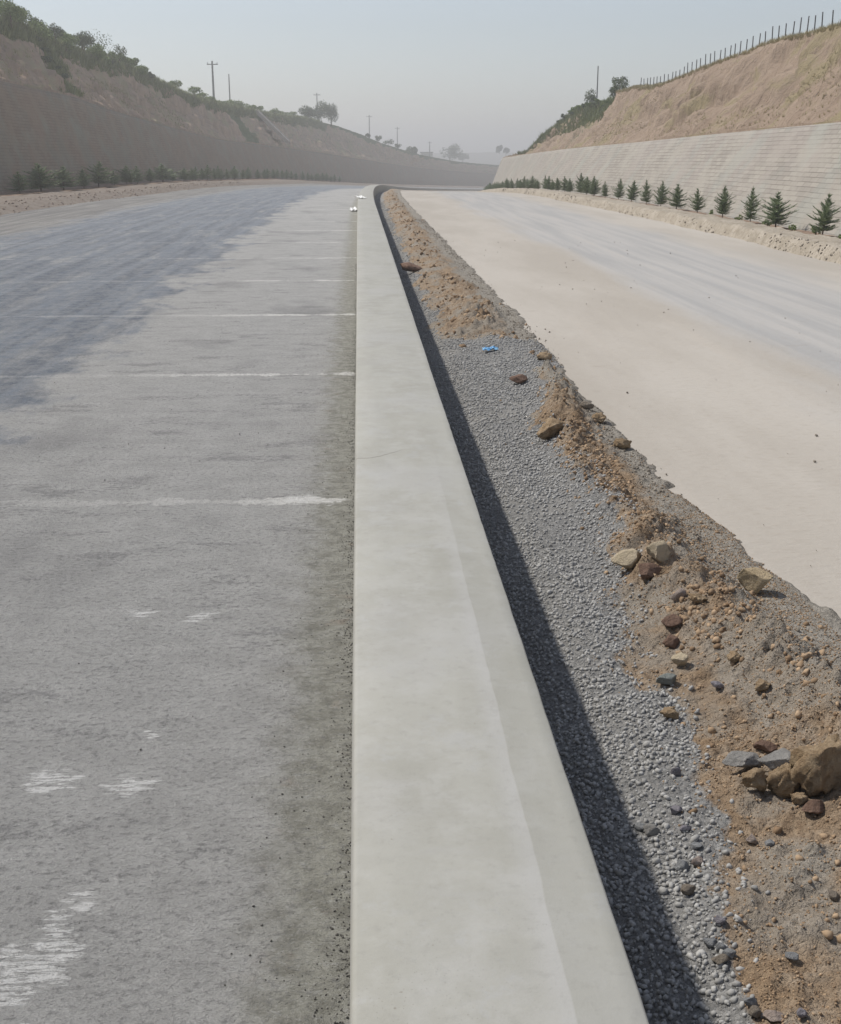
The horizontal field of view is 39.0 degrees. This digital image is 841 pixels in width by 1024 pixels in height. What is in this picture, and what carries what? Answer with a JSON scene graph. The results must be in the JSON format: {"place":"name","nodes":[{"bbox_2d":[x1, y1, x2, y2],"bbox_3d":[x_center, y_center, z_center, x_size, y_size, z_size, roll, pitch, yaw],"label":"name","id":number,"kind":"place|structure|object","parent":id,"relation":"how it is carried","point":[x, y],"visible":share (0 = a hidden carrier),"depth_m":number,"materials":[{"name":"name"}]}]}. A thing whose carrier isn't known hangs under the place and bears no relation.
{"place":"outdoors","nodes":[
{"label":"outdoors","id":0,"kind":"place"},
{"bbox_2d":[0,40,201,132],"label":"dry grass","id":1,"kind":"structure","parent":0,"point":[153,97],"depth_m":81.15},
{"bbox_2d":[0,184,484,1023],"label":"road","id":2,"kind":"structure","parent":0,"point":[154,596],"depth_m":4.37,"materials":[{"name":"concrete"}]},
{"bbox_2d":[224,264,356,1023],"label":"kerb grit","id":3,"kind":"object","parent":2,"relation":"on","point":[341,997],"visible":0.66,"depth_m":3.46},
{"bbox_2d":[349,185,648,1023],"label":"median kerb","id":4,"kind":"structure","parent":2,"relation":"on","point":[477,893],"depth_m":2.62,"materials":[{"name":"concrete"}]},
{"bbox_2d":[0,179,485,214],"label":"berm","id":5,"kind":"structure","parent":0,"point":[38,203],"depth_m":50.66,"materials":[{"name":"brown soil"}]},
{"bbox_2d":[0,181,249,216],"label":"berm rubble","id":6,"kind":"object","parent":5,"relation":"on","point":[39,197],"visible":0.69,"depth_m":45.74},
{"bbox_2d":[0,178,456,195],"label":"planting bed","id":7,"kind":"object","parent":5,"relation":"on","point":[68,189],"visible":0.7,"depth_m":61.98,"materials":[{"name":"soil"}]},
{"bbox_2d":[4,171,29,192],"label":"fir sapling","id":8,"kind":"object","parent":7,"relation":"on","point":[21,186],"visible":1,"depth_m":44.62,"materials":[{"name":"green plant"}]},
{"bbox_2d":[13,162,66,191],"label":"fir sapling","id":9,"kind":"object","parent":7,"relation":"on","point":[40,179],"visible":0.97,"depth_m":47.33,"materials":[{"name":"green plant"}]},
{"bbox_2d":[52,166,83,189],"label":"fir sapling","id":10,"kind":"object","parent":7,"relation":"on","point":[64,184],"visible":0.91,"depth_m":50.81,"materials":[{"name":"green plant"}]},
{"bbox_2d":[75,169,91,186],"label":"fir sapling","id":11,"kind":"object","parent":7,"relation":"on","point":[83,181],"visible":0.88,"depth_m":54.18,"materials":[{"name":"green plant"}]},
{"bbox_2d":[78,161,116,186],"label":"fir sapling","id":12,"kind":"object","parent":7,"relation":"on","point":[98,175],"visible":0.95,"depth_m":56.79,"materials":[{"name":"green plant"}]},
{"bbox_2d":[113,165,139,183],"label":"fir sapling","id":13,"kind":"object","parent":7,"relation":"on","point":[126,174],"visible":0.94,"depth_m":62.77,"materials":[{"name":"green plant"}]},
{"bbox_2d":[143,168,156,182],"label":"fir sapling","id":14,"kind":"object","parent":7,"relation":"on","point":[150,175],"visible":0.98,"depth_m":68.62,"materials":[{"name":"green plant"}]},
{"bbox_2d":[144,163,182,181],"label":"fir sapling","id":15,"kind":"object","parent":7,"relation":"on","point":[162,169],"visible":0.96,"depth_m":72.08,"materials":[{"name":"green plant"}]},
{"bbox_2d":[176,168,192,179],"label":"fir sapling","id":16,"kind":"object","parent":7,"relation":"on","point":[183,173],"visible":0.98,"depth_m":78.59,"materials":[{"name":"green plant"}]},
{"bbox_2d":[0,16,498,173],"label":"hillside","id":17,"kind":"structure","parent":0,"point":[330,139],"depth_m":103.54,"materials":[{"name":"soil"}]},
{"bbox_2d":[1,0,25,28],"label":"shrub","id":18,"kind":"object","parent":17,"relation":"on","point":[16,13],"visible":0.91,"depth_m":64.19,"materials":[{"name":"green plant"}]},
{"bbox_2d":[15,7,33,23],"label":"shrub","id":19,"kind":"object","parent":17,"relation":"on","point":[28,18],"visible":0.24,"depth_m":66.31,"materials":[{"name":"green plant"}]},
{"bbox_2d":[28,19,49,37],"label":"shrub","id":20,"kind":"object","parent":17,"relation":"on","point":[41,29],"visible":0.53,"depth_m":69.42,"materials":[{"name":"green plant"}]},
{"bbox_2d":[45,23,65,42],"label":"shrub","id":21,"kind":"object","parent":17,"relation":"on","point":[57,32],"visible":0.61,"depth_m":72.95,"materials":[{"name":"green plant"}]},
{"bbox_2d":[38,36,85,96],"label":"gully grass","id":22,"kind":"structure","parent":17,"relation":"on","point":[58,60],"depth_m":69.59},
{"bbox_2d":[58,38,74,51],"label":"shrub","id":23,"kind":"object","parent":17,"relation":"on","point":[67,42],"visible":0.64,"depth_m":74.91,"materials":[{"name":"green plant"}]},
{"bbox_2d":[57,33,79,43],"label":"shrub","id":24,"kind":"object","parent":17,"relation":"on","point":[71,37],"visible":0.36,"depth_m":76.09,"materials":[{"name":"green plant"}]},
{"bbox_2d":[72,31,95,50],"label":"shrub","id":25,"kind":"object","parent":17,"relation":"on","point":[85,37],"visible":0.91,"depth_m":78.17,"materials":[{"name":"green plant"}]},
{"bbox_2d":[83,43,103,57],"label":"shrub","id":26,"kind":"object","parent":17,"relation":"on","point":[95,49],"visible":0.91,"depth_m":80.53,"materials":[{"name":"green plant"}]},
{"bbox_2d":[0,11,324,130],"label":"crest grass","id":27,"kind":"structure","parent":17,"relation":"on","point":[102,64],"depth_m":92.80,"materials":[{"name":"plant"}]},
{"bbox_2d":[207,61,217,97],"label":"utility pole","id":28,"kind":"object","parent":17,"relation":"on","point":[213,90],"visible":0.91,"depth_m":140.07,"materials":[{"name":"grey concrete"}]},
{"bbox_2d":[0,81,495,193],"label":"retaining wall","id":29,"kind":"structure","parent":17,"relation":"on","point":[52,131],"depth_m":71.60,"materials":[{"name":"concrete"}]},
{"bbox_2d":[256,109,289,143],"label":"drain chute","id":30,"kind":"object","parent":17,"relation":"on","point":[268,122],"visible":1,"depth_m":142.83,"materials":[{"name":"concrete"}]},
{"bbox_2d":[298,105,315,117],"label":"round tree","id":31,"kind":"object","parent":17,"relation":"on","point":[307,111],"visible":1,"depth_m":182.34,"materials":[{"name":"green plant"}]},
{"bbox_2d":[311,101,328,119],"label":"round tree","id":32,"kind":"object","parent":17,"relation":"on","point":[324,107],"visible":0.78,"depth_m":191.71,"materials":[{"name":"green plant"}]},
{"bbox_2d":[322,103,338,125],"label":"round tree","id":33,"kind":"object","parent":17,"relation":"on","point":[331,111],"visible":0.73,"depth_m":199.85,"materials":[{"name":"green plant"}]},
{"bbox_2d":[439,144,462,160],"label":"round tree","id":34,"kind":"object","parent":17,"relation":"on","point":[452,150],"visible":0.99,"depth_m":401.69,"materials":[{"name":"green plant"}]},
{"bbox_2d":[0,0,840,152],"label":"sky","id":35,"kind":"structure","parent":0,"point":[477,76],"materials":[{"name":"grey"}]},
{"bbox_2d":[374,191,504,316],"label":"median ground","id":36,"kind":"structure","parent":0,"point":[450,266],"depth_m":17.52,"materials":[{"name":"soil"}]},
{"bbox_2d":[400,262,421,271],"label":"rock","id":37,"kind":"object","parent":36,"relation":"on","point":[409,266],"visible":0.99,"depth_m":16.76,"materials":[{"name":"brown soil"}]},
{"bbox_2d":[383,190,547,353],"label":"dirt crumbs","id":38,"kind":"object","parent":36,"relation":"on","point":[454,318],"visible":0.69,"depth_m":14.10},
{"bbox_2d":[418,219,840,685],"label":"edge pebbles","id":39,"kind":"object","parent":36,"relation":"on","point":[724,562],"visible":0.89,"depth_m":6.14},
{"bbox_2d":[417,152,516,164],"bbox_3d":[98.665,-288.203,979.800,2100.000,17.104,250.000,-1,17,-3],"label":"distant hills","id":40,"kind":"structure","parent":0,"point":[492,158],"depth_m":923.39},
{"bbox_2d":[376,202,606,529],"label":"gravel","id":41,"kind":"structure","parent":0,"point":[474,363],"depth_m":8.48,"materials":[{"name":"gravel"}]},
{"bbox_2d":[509,374,527,383],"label":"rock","id":42,"kind":"object","parent":41,"relation":"on","point":[520,378],"visible":1,"depth_m":8.53,"materials":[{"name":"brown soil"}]},
{"bbox_2d":[454,405,772,1023],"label":"gravel","id":43,"kind":"structure","parent":0,"point":[663,883],"depth_m":3.57,"materials":[{"name":"gravel"}]},
{"bbox_2d":[400,190,840,617],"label":"road","id":44,"kind":"structure","parent":0,"point":[716,422],"depth_m":10.30,"materials":[{"name":"concrete"}]},
{"bbox_2d":[414,295,840,1023],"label":"median ground","id":45,"kind":"structure","parent":0,"point":[794,821],"depth_m":3.64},
{"bbox_2d":[537,352,552,360],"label":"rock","id":46,"kind":"object","parent":45,"relation":"on","point":[545,356],"visible":0.91,"depth_m":9.33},
{"bbox_2d":[536,417,564,439],"bbox_3d":[0.754,-0.476,6.873,0.160,0.128,0.178,9,19,27],"label":"rock","id":47,"kind":"object","parent":45,"relation":"on","point":[551,427],"visible":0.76,"depth_m":6.84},
{"bbox_2d":[580,401,593,408],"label":"earth clod","id":48,"kind":"object","parent":45,"relation":"on","point":[586,404],"visible":0.98,"depth_m":7.51,"materials":[{"name":"soil"}]},
{"bbox_2d":[591,412,605,422],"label":"earth clod","id":49,"kind":"object","parent":45,"relation":"on","point":[600,417],"visible":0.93,"depth_m":7.19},
{"bbox_2d":[613,438,631,448],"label":"earth clod","id":50,"kind":"object","parent":45,"relation":"on","point":[621,443],"visible":1,"depth_m":6.56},
{"bbox_2d":[611,548,640,568],"bbox_3d":[0.818,0.187,4.745,0.110,0.090,0.108,7,18,22],"label":"rock","id":51,"kind":"object","parent":45,"relation":"on","point":[627,558],"visible":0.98,"depth_m":4.71,"materials":[{"name":"beige stone"}]},
{"bbox_2d":[638,563,661,579],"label":"rock","id":52,"kind":"object","parent":45,"relation":"on","point":[647,570],"visible":0.98,"depth_m":4.54,"materials":[{"name":"red stone"}]},
{"bbox_2d":[643,824,659,835],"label":"pebble","id":53,"kind":"object","parent":45,"relation":"on","point":[651,829],"visible":1,"depth_m":3.06,"materials":[{"name":"grey stone"}]},
{"bbox_2d":[466,353,840,1019],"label":"dirt crumbs","id":54,"kind":"object","parent":45,"relation":"on","point":[828,933],"visible":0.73,"depth_m":4.22,"materials":[{"name":"soil"}]},
{"bbox_2d":[646,540,672,562],"bbox_3d":[0.933,0.156,4.638,0.096,0.094,0.064,-7,18,-21],"label":"rock","id":55,"kind":"object","parent":45,"relation":"on","point":[658,551],"visible":1,"depth_m":4.62,"materials":[{"name":"beige stone"}]},
{"bbox_2d":[517,338,811,675],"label":"dirt crumbs","id":56,"kind":"object","parent":45,"relation":"on","point":[803,655],"visible":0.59,"depth_m":4.19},
{"bbox_2d":[656,673,676,684],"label":"rock","id":57,"kind":"object","parent":45,"relation":"on","point":[668,678],"visible":1,"depth_m":3.79,"materials":[{"name":"grey stone"}]},
{"bbox_2d":[659,706,678,718],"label":"rock","id":58,"kind":"object","parent":45,"relation":"on","point":[670,712],"visible":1,"depth_m":3.59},
{"bbox_2d":[662,634,679,648],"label":"rock","id":59,"kind":"object","parent":45,"relation":"on","point":[671,641],"visible":0.97,"depth_m":4.04,"materials":[{"name":"red stone"}]},
{"bbox_2d":[661,614,682,626],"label":"rock","id":60,"kind":"object","parent":45,"relation":"on","point":[672,620],"visible":1,"depth_m":4.13,"materials":[{"name":"red stone"}]},
{"bbox_2d":[670,588,686,601],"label":"rock","id":61,"kind":"object","parent":45,"relation":"on","point":[677,594],"visible":0.98,"depth_m":4.30,"materials":[{"name":"pink stone"}]},
{"bbox_2d":[671,652,688,665],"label":"rock","id":62,"kind":"object","parent":45,"relation":"on","point":[680,658],"visible":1,"depth_m":3.87,"materials":[{"name":"beige stone"}]},
{"bbox_2d":[674,859,688,871],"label":"pebble","id":63,"kind":"object","parent":45,"relation":"on","point":[682,865],"visible":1,"depth_m":2.89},
{"bbox_2d":[680,884,695,894],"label":"pebble","id":64,"kind":"object","parent":45,"relation":"on","point":[687,889],"visible":1,"depth_m":2.78,"materials":[{"name":"brown stone"}]},
{"bbox_2d":[687,593,707,602],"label":"rock","id":65,"kind":"object","parent":45,"relation":"on","point":[697,598],"visible":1,"depth_m":4.21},
{"bbox_2d":[691,856,703,865],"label":"pebble","id":66,"kind":"object","parent":45,"relation":"on","point":[697,860],"visible":1,"depth_m":2.89,"materials":[{"name":"pink stone"}]},
{"bbox_2d":[703,938,716,947],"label":"pebble","id":67,"kind":"object","parent":45,"relation":"on","point":[710,942],"visible":1,"depth_m":2.60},
{"bbox_2d":[586,475,840,1023],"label":"dirt grains","id":68,"kind":"object","parent":45,"relation":"on","point":[783,811],"visible":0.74,"depth_m":3.56},
{"bbox_2d":[711,954,728,964],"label":"pebble","id":69,"kind":"object","parent":45,"relation":"on","point":[720,959],"visible":1,"depth_m":2.54,"materials":[{"name":"brown stone"}]},
{"bbox_2d":[722,948,736,956],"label":"pebble","id":70,"kind":"object","parent":45,"relation":"on","point":[729,952],"visible":1,"depth_m":2.55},
{"bbox_2d":[726,650,741,662],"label":"rock","id":71,"kind":"object","parent":45,"relation":"on","point":[733,656],"visible":0.93,"depth_m":3.78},
{"bbox_2d":[722,751,760,767],"bbox_3d":[0.874,0.672,3.231,0.101,0.040,0.069,6,18,19],"label":"rock","id":72,"kind":"object","parent":45,"relation":"on","point":[742,759],"visible":0.95,"depth_m":3.21,"materials":[{"name":"grey stone"}]},
{"bbox_2d":[743,997,756,1006],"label":"pebble","id":73,"kind":"object","parent":45,"relation":"on","point":[749,1001],"visible":0.94,"depth_m":2.40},
{"bbox_2d":[740,767,767,792],"bbox_3d":[0.877,0.705,3.122,0.073,0.071,0.062,-1,17,-3],"label":"rock","id":74,"kind":"object","parent":45,"relation":"on","point":[755,777],"visible":1,"depth_m":3.10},
{"bbox_2d":[748,1005,760,1017],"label":"pebble","id":75,"kind":"object","parent":45,"relation":"on","point":[754,1011],"visible":1,"depth_m":2.37,"materials":[{"name":"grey stone"}]},
{"bbox_2d":[737,567,773,593],"bbox_3d":[1.254,0.259,4.447,0.129,0.109,0.086,9,19,27],"label":"rock","id":76,"kind":"object","parent":45,"relation":"on","point":[756,579],"visible":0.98,"depth_m":4.42,"materials":[{"name":"beige stone"}]},
{"bbox_2d":[754,678,770,691],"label":"rock","id":77,"kind":"object","parent":45,"relation":"on","point":[761,684],"visible":1,"depth_m":3.58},
{"bbox_2d":[753,740,777,751],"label":"rock","id":78,"kind":"object","parent":45,"relation":"on","point":[766,746],"visible":1,"depth_m":3.32,"materials":[{"name":"red stone"}]},
{"bbox_2d":[762,1010,783,1021],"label":"rock","id":79,"kind":"object","parent":45,"relation":"on","point":[772,1015],"visible":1,"depth_m":2.36,"materials":[{"name":"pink stone"}]},
{"bbox_2d":[757,748,790,769],"bbox_3d":[0.947,0.660,3.155,0.108,0.045,0.073,-1,17,-3],"label":"rock","id":80,"kind":"object","parent":45,"relation":"on","point":[775,759],"visible":0.78,"depth_m":3.14,"materials":[{"name":"grey stone"}]},
{"bbox_2d":[765,763,800,798],"bbox_3d":[0.951,0.705,3.108,0.089,0.098,0.073,9,19,28],"label":"rock","id":81,"kind":"object","parent":45,"relation":"on","point":[780,783],"visible":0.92,"depth_m":3.09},
{"bbox_2d":[785,952,798,960],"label":"pebble","id":82,"kind":"object","parent":45,"relation":"on","point":[793,956],"visible":1,"depth_m":2.51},
{"bbox_2d":[790,792,807,804],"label":"rock","id":83,"kind":"object","parent":45,"relation":"on","point":[800,798],"visible":1,"depth_m":3.01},
{"bbox_2d":[797,1007,806,1017],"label":"pebble","id":84,"kind":"object","parent":45,"relation":"on","point":[801,1012],"visible":1,"depth_m":2.35,"materials":[{"name":"grey stone"}]},
{"bbox_2d":[801,799,823,813],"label":"rock","id":85,"kind":"object","parent":45,"relation":"on","point":[814,806],"visible":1,"depth_m":2.98,"materials":[{"name":"red stone"}]},
{"bbox_2d":[789,733,840,797],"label":"rock","id":86,"kind":"object","parent":45,"relation":"on","point":[816,770],"visible":1,"depth_m":3.03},
{"bbox_2d":[828,890,839,901],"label":"pebble","id":87,"kind":"object","parent":45,"relation":"on","point":[834,895],"visible":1,"depth_m":2.69,"materials":[{"name":"brown stone"}]},
{"bbox_2d":[478,188,840,263],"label":"berm","id":88,"kind":"structure","parent":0,"point":[733,228],"depth_m":24.49,"materials":[{"name":"soil"}]},
{"bbox_2d":[501,188,840,262],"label":"ledge rubble","id":89,"kind":"object","parent":88,"relation":"on","point":[818,249],"visible":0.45,"depth_m":20.68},
{"bbox_2d":[577,193,838,237],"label":"planting bed","id":90,"kind":"object","parent":88,"relation":"on","point":[806,232],"visible":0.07,"depth_m":25.91,"materials":[{"name":"soil"}]},
{"bbox_2d":[573,174,586,191],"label":"fir sapling","id":91,"kind":"object","parent":90,"relation":"on","point":[580,181],"visible":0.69,"depth_m":45.30,"materials":[{"name":"green plant"}]},
{"bbox_2d":[576,176,592,194],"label":"fir sapling","id":92,"kind":"object","parent":90,"relation":"on","point":[585,187],"visible":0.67,"depth_m":43.71,"materials":[{"name":"green plant"}]},
{"bbox_2d":[586,177,601,195],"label":"fir sapling","id":93,"kind":"object","parent":90,"relation":"on","point":[594,189],"visible":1,"depth_m":42.24,"materials":[{"name":"green plant"}]},
{"bbox_2d":[611,179,625,199],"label":"fir sapling","id":94,"kind":"object","parent":90,"relation":"on","point":[619,193],"visible":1,"depth_m":38.06,"materials":[{"name":"green plant"}]},
{"bbox_2d":[626,180,640,201],"bbox_3d":[6.504,-9.768,36.241,0.512,0.715,0.544,4,17,12],"label":"fir sapling","id":95,"kind":"object","parent":90,"relation":"on","point":[633,189],"visible":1,"depth_m":36.19,"materials":[{"name":"green plant"}]},
{"bbox_2d":[638,180,651,204],"bbox_3d":[6.525,-9.224,34.293,0.401,0.777,0.489,-10,19,-29],"label":"fir sapling","id":96,"kind":"object","parent":90,"relation":"on","point":[646,197],"visible":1,"depth_m":34.26,"materials":[{"name":"green plant"}]},
{"bbox_2d":[652,181,671,205],"bbox_3d":[6.614,-8.709,32.604,0.547,0.758,0.551,12,21,35],"label":"fir sapling","id":97,"kind":"object","parent":90,"relation":"on","point":[661,197],"visible":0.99,"depth_m":32.59,"materials":[{"name":"green plant"}]},
{"bbox_2d":[664,183,690,208],"bbox_3d":[6.755,-8.221,31.043,0.627,0.719,0.645,14,22,38],"label":"fir sapling","id":98,"kind":"object","parent":90,"relation":"on","point":[677,200],"visible":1,"depth_m":30.99,"materials":[{"name":"green plant"}]},
{"bbox_2d":[689,188,707,212],"bbox_3d":[6.758,-7.599,29.068,0.516,0.658,0.534,-14,22,-29],"label":"fir sapling","id":99,"kind":"object","parent":90,"relation":"on","point":[697,202],"visible":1,"depth_m":29.05,"materials":[{"name":"green plant"}]},
{"bbox_2d":[714,185,733,217],"bbox_3d":[6.926,-7.052,27.068,0.490,0.776,0.535,15,23,41],"label":"fir sapling","id":100,"kind":"object","parent":90,"relation":"on","point":[724,207],"visible":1,"depth_m":27.03,"materials":[{"name":"green plant"}]},
{"bbox_2d":[740,185,763,221],"bbox_3d":[7.026,-6.484,25.112,0.432,0.819,0.503,16,23,42],"label":"fir sapling","id":101,"kind":"object","parent":90,"relation":"on","point":[751,205],"visible":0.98,"depth_m":25.10,"materials":[{"name":"green plant"}]},
{"bbox_2d":[756,191,797,226],"bbox_3d":[7.098,-5.994,23.608,0.818,0.754,0.785,-10,20,-30],"label":"fir sapling","id":102,"kind":"object","parent":90,"relation":"on","point":[776,216],"visible":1,"depth_m":23.53,"materials":[{"name":"green plant"}]},
{"bbox_2d":[806,193,840,234],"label":"fir sapling","id":103,"kind":"object","parent":90,"relation":"on","point":[824,220],"visible":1,"depth_m":21.19,"materials":[{"name":"green plant"}]},
{"bbox_2d":[503,26,840,157],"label":"hillside","id":104,"kind":"structure","parent":0,"point":[776,75],"depth_m":38.92,"materials":[{"name":"soil"}]},
{"bbox_2d":[517,96,614,153],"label":"crest grass","id":105,"kind":"structure","parent":104,"relation":"on","point":[583,118],"depth_m":81.54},
{"bbox_2d":[584,88,596,102],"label":"shrub","id":106,"kind":"object","parent":104,"relation":"on","point":[591,97],"visible":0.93,"depth_m":78.05,"materials":[{"name":"green plant"}]},
{"bbox_2d":[612,76,629,89],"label":"shrub","id":107,"kind":"object","parent":104,"relation":"on","point":[624,84],"visible":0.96,"depth_m":67.46,"materials":[{"name":"green plant"}]},
{"bbox_2d":[493,122,840,235],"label":"retaining wall","id":108,"kind":"structure","parent":104,"relation":"on","point":[799,165],"depth_m":31.03,"materials":[{"name":"concrete"}]},
{"bbox_2d":[571,42,840,143],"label":"dry grass","id":109,"kind":"structure","parent":104,"relation":"on","point":[767,109],"depth_m":34.65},
{"bbox_2d":[614,21,840,98],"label":"crest grass","id":110,"kind":"structure","parent":0,"point":[797,36],"depth_m":42.42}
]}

